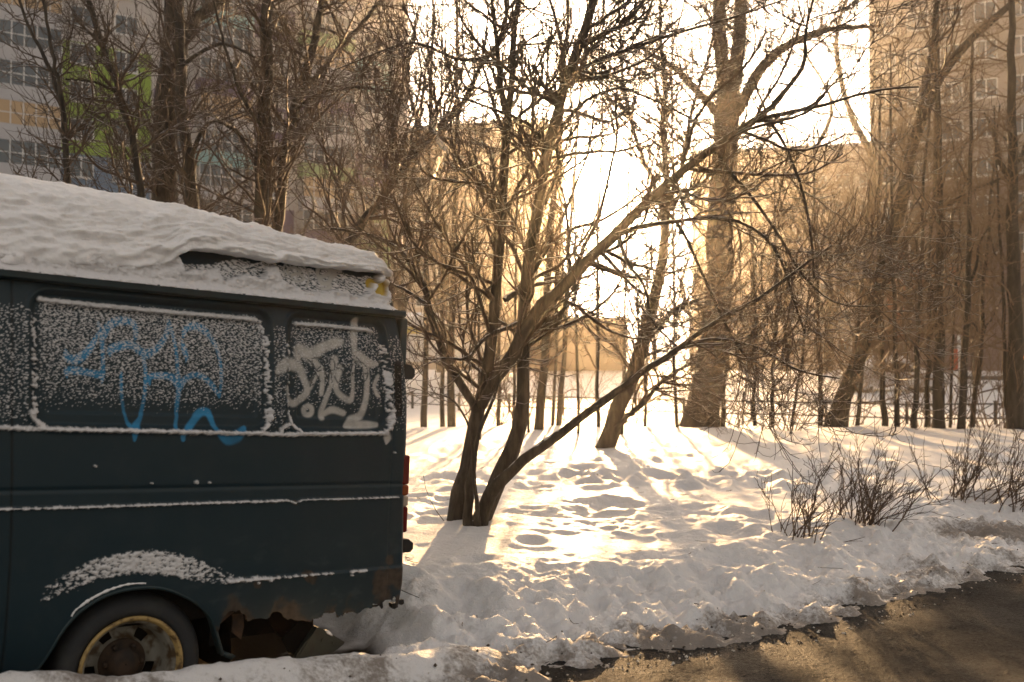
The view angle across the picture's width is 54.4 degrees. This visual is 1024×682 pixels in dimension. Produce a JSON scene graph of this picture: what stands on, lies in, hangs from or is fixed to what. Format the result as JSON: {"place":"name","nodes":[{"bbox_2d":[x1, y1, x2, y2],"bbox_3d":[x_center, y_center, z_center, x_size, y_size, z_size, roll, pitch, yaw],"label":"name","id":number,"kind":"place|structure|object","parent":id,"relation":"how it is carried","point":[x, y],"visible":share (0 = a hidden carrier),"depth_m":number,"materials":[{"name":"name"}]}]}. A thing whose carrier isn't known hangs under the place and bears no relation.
{"place":"outdoors","nodes":[
{"label":"outdoors","id":0,"kind":"place"},
{"bbox_2d":[0,173,392,276],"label":"roof snow","id":1,"kind":"structure","parent":0,"point":[52,222],"depth_m":4.74,"materials":[{"name":"snow"}]},
{"bbox_2d":[0,369,1023,681],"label":"snowy ground","id":2,"kind":"structure","parent":0,"point":[650,571],"depth_m":7.92,"materials":[{"name":"snow"}]},
{"bbox_2d":[0,0,156,187],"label":"bare tree","id":3,"kind":"object","parent":2,"relation":"on","point":[58,87],"visible":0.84,"depth_m":10.84,"materials":[{"name":"brown plant"}]},
{"bbox_2d":[3,0,244,222],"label":"bare tree","id":4,"kind":"object","parent":2,"relation":"on","point":[135,151],"visible":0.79,"depth_m":11.19,"materials":[{"name":"brown plant"}]},
{"bbox_2d":[66,0,284,218],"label":"bare tree","id":5,"kind":"object","parent":2,"relation":"on","point":[160,193],"visible":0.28,"depth_m":14.23,"materials":[{"name":"brown plant"}]},
{"bbox_2d":[25,0,365,222],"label":"bare tree","id":6,"kind":"object","parent":2,"relation":"on","point":[188,163],"visible":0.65,"depth_m":13.04,"materials":[{"name":"brown plant"}]},
{"bbox_2d":[148,129,249,219],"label":"tree","id":7,"kind":"object","parent":2,"relation":"on","point":[201,176],"visible":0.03,"depth_m":44.65,"materials":[{"name":"brown plant"}]},
{"bbox_2d":[0,0,408,312],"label":"apartment block","id":8,"kind":"structure","parent":2,"relation":"on","point":[10,120],"depth_m":76.53,"materials":[{"name":"grey"}]},
{"bbox_2d":[69,155,93,179],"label":"window","id":9,"kind":"structure","parent":8,"relation":"in","point":[78,173],"depth_m":73.48,"materials":[{"name":"grey"}]},
{"bbox_2d":[114,50,137,74],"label":"window","id":10,"kind":"structure","parent":8,"relation":"in","point":[118,56],"depth_m":75.43,"materials":[{"name":"grey"}]},
{"bbox_2d":[113,13,138,38],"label":"window","id":11,"kind":"structure","parent":8,"relation":"in","point":[116,31],"depth_m":75.50,"materials":[{"name":"grey"}]},
{"bbox_2d":[0,238,418,675],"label":"parked van","id":12,"kind":"object","parent":2,"relation":"on","point":[204,457],"visible":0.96,"depth_m":4.78,"materials":[{"name":"paint"}]},
{"bbox_2d":[136,0,352,226],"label":"bare tree","id":13,"kind":"object","parent":2,"relation":"on","point":[261,200],"visible":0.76,"depth_m":12.51,"materials":[{"name":"brown plant"}]},
{"bbox_2d":[199,89,320,238],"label":"tree","id":14,"kind":"object","parent":2,"relation":"on","point":[244,193],"visible":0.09,"depth_m":40.11,"materials":[{"name":"brown plant"}]},
{"bbox_2d":[266,613,343,657],"bbox_3d":[-1.128,1.586,5.387,0.308,0.220,0.385,5,-4,-39],"label":"fallen bracket","id":15,"kind":"object","parent":2,"relation":"on","point":[301,639],"visible":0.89,"depth_m":5.30,"materials":[{"name":"metal"}]},
{"bbox_2d":[270,150,360,242],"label":"tree","id":16,"kind":"object","parent":2,"relation":"on","point":[308,221],"visible":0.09,"depth_m":51.76,"materials":[{"name":"brown plant"}]},
{"bbox_2d":[190,0,482,231],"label":"bare tree","id":17,"kind":"object","parent":2,"relation":"on","point":[279,207],"visible":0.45,"depth_m":13.05,"materials":[{"name":"brown plant"}]},
{"bbox_2d":[306,128,422,257],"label":"tree","id":18,"kind":"object","parent":2,"relation":"on","point":[362,236],"visible":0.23,"depth_m":55.45,"materials":[{"name":"brown plant"}]},
{"bbox_2d":[291,0,511,364],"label":"tree","id":19,"kind":"object","parent":2,"relation":"on","point":[397,305],"visible":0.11,"depth_m":57.55,"materials":[{"name":"brown plant"}]},
{"bbox_2d":[271,0,586,275],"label":"bare tree","id":20,"kind":"object","parent":2,"relation":"on","point":[340,165],"visible":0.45,"depth_m":12.30,"materials":[{"name":"brown plant"}]},
{"bbox_2d":[370,1,495,426],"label":"slender tree","id":21,"kind":"object","parent":2,"relation":"on","point":[423,415],"visible":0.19,"depth_m":21.42,"materials":[{"name":"brown plant"}]},
{"bbox_2d":[403,0,491,426],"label":"slender tree","id":22,"kind":"object","parent":2,"relation":"on","point":[442,409],"visible":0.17,"depth_m":22.93,"materials":[{"name":"brown plant"}]},
{"bbox_2d":[352,77,544,371],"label":"tree","id":23,"kind":"object","parent":2,"relation":"on","point":[447,314],"visible":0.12,"depth_m":59.79,"materials":[{"name":"brown plant"}]},
{"bbox_2d":[405,0,532,426],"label":"slender tree","id":24,"kind":"object","parent":2,"relation":"on","point":[451,417],"visible":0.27,"depth_m":21.85,"materials":[{"name":"brown plant"}]},
{"bbox_2d":[417,0,536,439],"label":"slender tree","id":25,"kind":"object","parent":2,"relation":"on","point":[478,237],"visible":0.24,"depth_m":17.45,"materials":[{"name":"brown plant"}]},
{"bbox_2d":[427,8,535,432],"bbox_3d":[-0.358,-3.676,19.801,2.983,11.310,2.232,0,-2,0],"label":"slender tree","id":26,"kind":"object","parent":2,"relation":"on","point":[528,420],"visible":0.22,"depth_m":19.71,"materials":[{"name":"brown plant"}]},
{"bbox_2d":[408,118,563,369],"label":"apartment block","id":27,"kind":"structure","parent":2,"relation":"on","point":[431,366],"depth_m":145.04,"materials":[{"name":"grey"}]},
{"bbox_2d":[411,75,581,326],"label":"tree","id":28,"kind":"object","parent":2,"relation":"on","point":[491,249],"visible":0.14,"depth_m":61.98,"materials":[{"name":"brown plant"}]},
{"bbox_2d":[444,0,555,425],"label":"slender tree","id":29,"kind":"object","parent":2,"relation":"on","point":[498,412],"visible":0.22,"depth_m":22.42,"materials":[{"name":"brown plant"}]},
{"bbox_2d":[445,267,571,424],"bbox_3d":[0.156,0.159,25.237,2.852,4.099,4.916,2,-2,-44],"label":"undergrowth shrub","id":30,"kind":"object","parent":2,"relation":"on","point":[501,423],"visible":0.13,"depth_m":24.98,"materials":[{"name":"plant"}]},
{"bbox_2d":[428,0,594,423],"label":"slender tree","id":31,"kind":"object","parent":2,"relation":"on","point":[514,370],"visible":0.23,"depth_m":18.41,"materials":[{"name":"brown plant"}]},
{"bbox_2d":[445,298,588,424],"bbox_3d":[-0.323,0.263,26.691,4.570,4.178,2.959,1,-2,-33],"label":"undergrowth shrub","id":32,"kind":"object","parent":2,"relation":"on","point":[532,406],"visible":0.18,"depth_m":27.24,"materials":[{"name":"plant"}]},
{"bbox_2d":[477,207,562,348],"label":"tree","id":33,"kind":"object","parent":2,"relation":"on","point":[518,278],"visible":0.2,"depth_m":56.80,"materials":[{"name":"brown plant"}]},
{"bbox_2d":[525,158,606,425],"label":"slender tree","id":34,"kind":"object","parent":2,"relation":"on","point":[553,398],"visible":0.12,"depth_m":22.39,"materials":[{"name":"brown plant"}]},
{"bbox_2d":[508,0,630,425],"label":"slender tree","id":35,"kind":"object","parent":2,"relation":"on","point":[559,404],"visible":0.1,"depth_m":22.39,"materials":[{"name":"brown plant"}]},
{"bbox_2d":[493,0,651,429],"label":"slender tree","id":36,"kind":"object","parent":2,"relation":"on","point":[539,413],"visible":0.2,"depth_m":20.38,"materials":[{"name":"brown plant"}]},
{"bbox_2d":[529,317,627,370],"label":"garage","id":37,"kind":"structure","parent":2,"relation":"on","point":[587,362],"depth_m":62.00,"materials":[{"name":"grey concrete"}]},
{"bbox_2d":[529,301,632,422],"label":"undergrowth shrub","id":38,"kind":"object","parent":2,"relation":"on","point":[579,382],"visible":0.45,"depth_m":27.82,"materials":[{"name":"plant"}]},
{"bbox_2d":[522,2,648,426],"bbox_3d":[1.349,-4.053,22.237,3.166,12.297,3.476,-2,-2,44],"label":"slender tree","id":39,"kind":"object","parent":2,"relation":"on","point":[598,414],"visible":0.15,"depth_m":21.82,"materials":[{"name":"brown plant"}]},
{"bbox_2d":[499,0,680,433],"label":"slender tree","id":40,"kind":"object","parent":2,"relation":"on","point":[576,341],"visible":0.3,"depth_m":19.40,"materials":[{"name":"brown plant"}]},
{"bbox_2d":[208,0,1001,526],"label":"bare tree","id":41,"kind":"object","parent":2,"relation":"on","point":[568,74],"visible":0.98,"depth_m":8.19,"materials":[{"name":"brown plant"}]},
{"bbox_2d":[186,547,1023,681],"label":"grit","id":42,"kind":"object","parent":2,"relation":"on","point":[574,676],"visible":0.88,"depth_m":5.73,"materials":[{"name":"brown"}]},
{"bbox_2d":[545,1,697,434],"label":"slender tree","id":43,"kind":"object","parent":2,"relation":"on","point":[623,375],"visible":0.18,"depth_m":19.27,"materials":[{"name":"brown plant"}]},
{"bbox_2d":[566,289,681,423],"bbox_3d":[3.496,0.466,25.794,4.238,3.558,3.210,1,-2,-21],"label":"undergrowth shrub","id":44,"kind":"object","parent":2,"relation":"on","point":[639,391],"visible":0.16,"depth_m":26.04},
{"bbox_2d":[612,227,691,370],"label":"tree","id":45,"kind":"object","parent":2,"relation":"on","point":[640,262],"visible":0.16,"depth_m":63.85,"materials":[{"name":"brown plant"}]},
{"bbox_2d":[565,134,742,426],"bbox_3d":[2.850,-1.267,21.035,3.320,6.623,2.837,-1,-2,39],"label":"slender tree","id":46,"kind":"object","parent":2,"relation":"on","point":[645,417],"visible":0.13,"depth_m":21.42,"materials":[{"name":"brown plant"}]},
{"bbox_2d":[535,0,813,448],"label":"bare tree","id":47,"kind":"object","parent":2,"relation":"on","point":[617,417],"visible":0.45,"depth_m":16.42,"materials":[{"name":"brown plant"}]},
{"bbox_2d":[590,0,762,427],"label":"slender tree","id":48,"kind":"object","parent":2,"relation":"on","point":[676,416],"visible":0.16,"depth_m":20.34,"materials":[{"name":"brown plant"}]},
{"bbox_2d":[640,192,748,370],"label":"tree","id":49,"kind":"object","parent":2,"relation":"on","point":[690,351],"visible":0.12,"depth_m":66.16,"materials":[{"name":"brown plant"}]},
{"bbox_2d":[406,391,1005,424],"bbox_3d":[5.250,2.037,30.404,34.746,1.247,0.100,-1,-2,35],"label":"park fence","id":50,"kind":"object","parent":2,"relation":"on","point":[682,412],"visible":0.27,"depth_m":30.39,"materials":[{"name":"metal"}]},
{"bbox_2d":[667,126,782,426],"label":"slender tree","id":51,"kind":"object","parent":2,"relation":"on","point":[724,391],"visible":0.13,"depth_m":23.39,"materials":[{"name":"brown plant"}]},
{"bbox_2d":[677,169,802,368],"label":"tree","id":52,"kind":"object","parent":2,"relation":"on","point":[749,255],"visible":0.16,"depth_m":59.79,"materials":[{"name":"brown plant"}]},
{"bbox_2d":[681,260,814,426],"bbox_3d":[5.500,0.132,23.565,3.389,4.020,3.833,0,-2,11],"label":"undergrowth shrub","id":53,"kind":"object","parent":2,"relation":"on","point":[738,422],"visible":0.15,"depth_m":23.97,"materials":[{"name":"plant"}]},
{"bbox_2d":[710,147,821,425],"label":"slender tree","id":54,"kind":"object","parent":2,"relation":"on","point":[754,408],"visible":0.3,"depth_m":22.11,"materials":[{"name":"brown plant"}]},
{"bbox_2d":[596,0,943,427],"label":"bare tree","id":55,"kind":"object","parent":2,"relation":"on","point":[685,419],"visible":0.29,"depth_m":22.93,"materials":[{"name":"brown plant"}]},
{"bbox_2d":[698,165,842,427],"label":"slender tree","id":56,"kind":"object","parent":2,"relation":"on","point":[773,364],"visible":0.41,"depth_m":21.21,"materials":[{"name":"brown plant"}]},
{"bbox_2d":[696,290,849,430],"bbox_3d":[5.368,0.370,20.277,3.122,3.058,2.944,0,-2,17],"label":"undergrowth shrub","id":57,"kind":"object","parent":2,"relation":"on","point":[827,362],"visible":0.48,"depth_m":19.86,"materials":[{"name":"plant"}]},
{"bbox_2d":[675,68,870,371],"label":"tree","id":58,"kind":"object","parent":2,"relation":"on","point":[802,167],"visible":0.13,"depth_m":64.23,"materials":[{"name":"brown plant"}]},
{"bbox_2d":[692,142,871,369],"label":"apartment block","id":59,"kind":"structure","parent":2,"relation":"on","point":[793,230],"depth_m":125.14,"materials":[{"name":"grey"}]},
{"bbox_2d":[676,237,926,425],"bbox_3d":[7.255,-0.379,25.010,6.095,5.172,4.436,-1,-2,21],"label":"undergrowth shrub","id":60,"kind":"object","parent":2,"relation":"on","point":[806,376],"visible":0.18,"depth_m":24.79,"materials":[{"name":"plant"}]},
{"bbox_2d":[754,435,861,542],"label":"bare bush","id":61,"kind":"object","parent":2,"relation":"on","point":[807,519],"visible":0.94,"depth_m":8.14,"materials":[{"name":"brown plant"}]},
{"bbox_2d":[736,96,881,425],"bbox_3d":[6.780,-1.905,23.002,2.813,8.082,3.359,1,-2,-37],"label":"slender tree","id":62,"kind":"object","parent":2,"relation":"on","point":[817,284],"visible":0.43,"depth_m":22.94,"materials":[{"name":"brown plant"}]},
{"bbox_2d":[755,147,885,424],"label":"slender tree","id":63,"kind":"object","parent":2,"relation":"on","point":[802,359],"visible":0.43,"depth_m":21.57,"materials":[{"name":"brown plant"}]},
{"bbox_2d":[691,0,950,371],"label":"tree","id":64,"kind":"object","parent":2,"relation":"on","point":[847,168],"visible":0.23,"depth_m":58.29,"materials":[{"name":"brown plant"}]},
{"bbox_2d":[731,268,932,424],"bbox_3d":[8.210,-0.048,25.943,6.352,4.686,3.682,0,-2,0],"label":"undergrowth shrub","id":65,"kind":"object","parent":2,"relation":"on","point":[866,371],"visible":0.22,"depth_m":25.90,"materials":[{"name":"plant"}]},
{"bbox_2d":[739,0,987,355],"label":"tree","id":66,"kind":"object","parent":2,"relation":"on","point":[868,146],"visible":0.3,"depth_m":61.24,"materials":[{"name":"brown plant"}]},
{"bbox_2d":[790,138,960,425],"bbox_3d":[7.945,-1.311,22.247,3.972,6.720,2.597,1,-2,-20],"label":"slender tree","id":67,"kind":"object","parent":2,"relation":"on","point":[859,391],"visible":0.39,"depth_m":21.79,"materials":[{"name":"brown plant"}]},
{"bbox_2d":[795,158,957,427],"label":"slender tree","id":68,"kind":"object","parent":2,"relation":"on","point":[851,372],"visible":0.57,"depth_m":21.13,"materials":[{"name":"brown plant"}]},
{"bbox_2d":[803,425,969,531],"bbox_3d":[3.297,1.222,8.848,1.439,0.999,1.119,1,-2,-31],"label":"bare bush","id":69,"kind":"object","parent":2,"relation":"on","point":[869,508],"visible":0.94,"depth_m":8.82,"materials":[{"name":"brown plant"}]},
{"bbox_2d":[800,47,977,425],"bbox_3d":[8.109,-2.288,21.957,3.279,8.694,3.409,1,-2,-33],"label":"slender tree","id":70,"kind":"object","parent":2,"relation":"on","point":[883,409],"visible":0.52,"depth_m":21.99,"materials":[{"name":"brown plant"}]},
{"bbox_2d":[838,356,944,392],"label":"parked car","id":71,"kind":"object","parent":2,"relation":"on","point":[872,384],"visible":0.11,"depth_m":43.16,"materials":[{"name":"grey"}]},
{"bbox_2d":[823,122,960,355],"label":"tree","id":72,"kind":"object","parent":2,"relation":"on","point":[911,214],"visible":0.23,"depth_m":50.41,"materials":[{"name":"brown plant"}]},
{"bbox_2d":[832,12,967,426],"bbox_3d":[8.329,-2.526,21.384,2.707,9.054,3.407,1,-2,-36],"label":"slender tree","id":73,"kind":"object","parent":2,"relation":"on","point":[893,316],"visible":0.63,"depth_m":21.32,"materials":[{"name":"brown plant"}]},
{"bbox_2d":[813,0,1023,426],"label":"bare tree","id":74,"kind":"object","parent":2,"relation":"on","point":[1003,10],"visible":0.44,"depth_m":22.02,"materials":[{"name":"brown plant"}]},
{"bbox_2d":[816,208,1023,426],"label":"undergrowth shrub","id":75,"kind":"object","parent":2,"relation":"on","point":[905,411],"visible":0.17,"depth_m":24.97,"materials":[{"name":"plant"}]},
{"bbox_2d":[838,0,1003,428],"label":"slender tree","id":76,"kind":"object","parent":2,"relation":"on","point":[938,398],"visible":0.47,"depth_m":21.22,"materials":[{"name":"brown plant"}]},
{"bbox_2d":[826,41,1022,428],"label":"slender tree","id":77,"kind":"object","parent":2,"relation":"on","point":[913,421],"visible":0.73,"depth_m":20.74,"materials":[{"name":"brown plant"}]},
{"bbox_2d":[841,108,1008,427],"bbox_3d":[9.178,-1.977,21.411,4.111,8.021,2.410,1,-2,-41],"label":"slender tree","id":78,"kind":"object","parent":2,"relation":"on","point":[927,412],"visible":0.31,"depth_m":21.74,"materials":[{"name":"brown plant"}]},
{"bbox_2d":[833,101,1019,346],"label":"tree","id":79,"kind":"object","parent":2,"relation":"on","point":[930,190],"visible":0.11,"depth_m":57.53,"materials":[{"name":"brown plant"}]},
{"bbox_2d":[843,233,1023,424],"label":"undergrowth shrub","id":80,"kind":"object","parent":2,"relation":"on","point":[948,361],"visible":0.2,"depth_m":27.22,"materials":[{"name":"plant"}]},
{"bbox_2d":[849,195,1022,426],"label":"undergrowth shrub","id":81,"kind":"object","parent":2,"relation":"on","point":[982,408],"visible":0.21,"depth_m":23.91,"materials":[{"name":"plant"}]},
{"bbox_2d":[848,252,1023,427],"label":"undergrowth shrub","id":82,"kind":"object","parent":2,"relation":"on","point":[901,374],"visible":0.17,"depth_m":23.20,"materials":[{"name":"plant"}]},
{"bbox_2d":[853,27,1023,428],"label":"slender tree","id":83,"kind":"object","parent":2,"relation":"on","point":[961,421],"visible":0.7,"depth_m":20.73,"materials":[{"name":"brown plant"}]},
{"bbox_2d":[869,0,1023,355],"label":"apartment block","id":84,"kind":"structure","parent":2,"relation":"on","point":[998,81],"depth_m":77.45,"materials":[{"name":"grey"}]},
{"bbox_2d":[874,15,895,37],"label":"window","id":85,"kind":"structure","parent":84,"relation":"in","point":[888,18],"depth_m":80.06,"materials":[{"name":"grey"}]},
{"bbox_2d":[875,52,895,73],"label":"window","id":86,"kind":"structure","parent":84,"relation":"in","point":[892,61],"depth_m":79.98,"materials":[{"name":"grey"}]},
{"bbox_2d":[906,48,928,69],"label":"window","id":87,"kind":"structure","parent":84,"relation":"in","point":[925,49],"depth_m":78.95,"materials":[{"name":"grey"}]},
{"bbox_2d":[906,10,928,32],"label":"window","id":88,"kind":"structure","parent":84,"relation":"in","point":[915,16],"depth_m":79.11,"materials":[{"name":"grey"}]},
{"bbox_2d":[940,82,963,103],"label":"window","id":89,"kind":"structure","parent":84,"relation":"in","point":[960,88],"depth_m":77.67,"materials":[{"name":"grey"}]},
{"bbox_2d":[974,0,996,22],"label":"window","id":90,"kind":"structure","parent":84,"relation":"in","point":[990,3],"depth_m":76.80,"materials":[{"name":"grey"}]},
{"bbox_2d":[974,39,997,61],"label":"window","id":91,"kind":"structure","parent":84,"relation":"in","point":[980,43],"depth_m":76.73,"materials":[{"name":"grey"}]},
{"bbox_2d":[975,77,998,99],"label":"window","id":92,"kind":"structure","parent":84,"relation":"in","point":[995,82],"depth_m":76.56,"materials":[{"name":"grey"}]},
{"bbox_2d":[1014,35,1023,55],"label":"window","id":93,"kind":"structure","parent":84,"relation":"in","point":[1020,50],"depth_m":75.63,"materials":[{"name":"grey"}]},
{"bbox_2d":[888,412,1023,502],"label":"bare bush","id":94,"kind":"object","parent":2,"relation":"on","point":[966,480],"visible":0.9,"depth_m":10.13,"materials":[{"name":"brown plant"}]},
{"bbox_2d":[900,0,1023,429],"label":"slender tree","id":95,"kind":"object","parent":2,"relation":"on","point":[1013,279],"visible":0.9,"depth_m":20.27,"materials":[{"name":"brown plant"}]},
{"bbox_2d":[901,106,1023,427],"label":"slender tree","id":96,"kind":"object","parent":2,"relation":"on","point":[950,400],"visible":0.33,"depth_m":21.81,"materials":[{"name":"brown plant"}]},
{"bbox_2d":[902,109,1023,384],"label":"tree","id":97,"kind":"object","parent":2,"relation":"on","point":[962,272],"visible":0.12,"depth_m":47.88,"materials":[{"name":"brown plant"}]},
{"bbox_2d":[905,287,1023,370],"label":"service building","id":98,"kind":"structure","parent":2,"relation":"on","point":[989,350],"depth_m":63.54,"materials":[{"name":"brown concrete"}]},
{"bbox_2d":[928,86,1023,415],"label":"slender tree","id":99,"kind":"object","parent":2,"relation":"on","point":[998,228],"visible":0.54,"depth_m":20.66,"materials":[{"name":"brown plant"}]},
{"bbox_2d":[928,80,1023,427],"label":"slender tree","id":100,"kind":"object","parent":2,"relation":"on","point":[982,316],"visible":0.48,"depth_m":21.34,"materials":[{"name":"brown plant"}]},
{"bbox_2d":[936,287,1023,427],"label":"undergrowth shrub","id":101,"kind":"object","parent":2,"relation":"on","point":[1002,398],"visible":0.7,"depth_m":20.76,"materials":[{"name":"plant"}]},
{"bbox_2d":[950,104,1023,302],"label":"tree","id":102,"kind":"object","parent":2,"relation":"on","point":[1020,225],"visible":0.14,"depth_m":54.36,"materials":[{"name":"brown plant"}]},
{"bbox_2d":[963,405,1023,511],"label":"bare bush","id":103,"kind":"object","parent":2,"relation":"on","point":[1009,488],"visible":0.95,"depth_m":9.92,"materials":[{"name":"brown plant"}]},
{"bbox_2d":[408,0,869,368],"label":"sky","id":104,"kind":"structure","parent":0,"point":[611,193],"materials":[{"name":"white"}]},
{"bbox_2d":[539,565,1023,681],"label":"road","id":105,"kind":"structure","parent":0,"point":[974,633],"depth_m":5.66,"materials":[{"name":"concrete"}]},
{"bbox_2d":[240,553,1015,681],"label":"ice crumbs","id":106,"kind":"object","parent":105,"relation":"on","point":[753,636],"visible":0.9,"depth_m":5.87,"materials":[{"name":"beige"}]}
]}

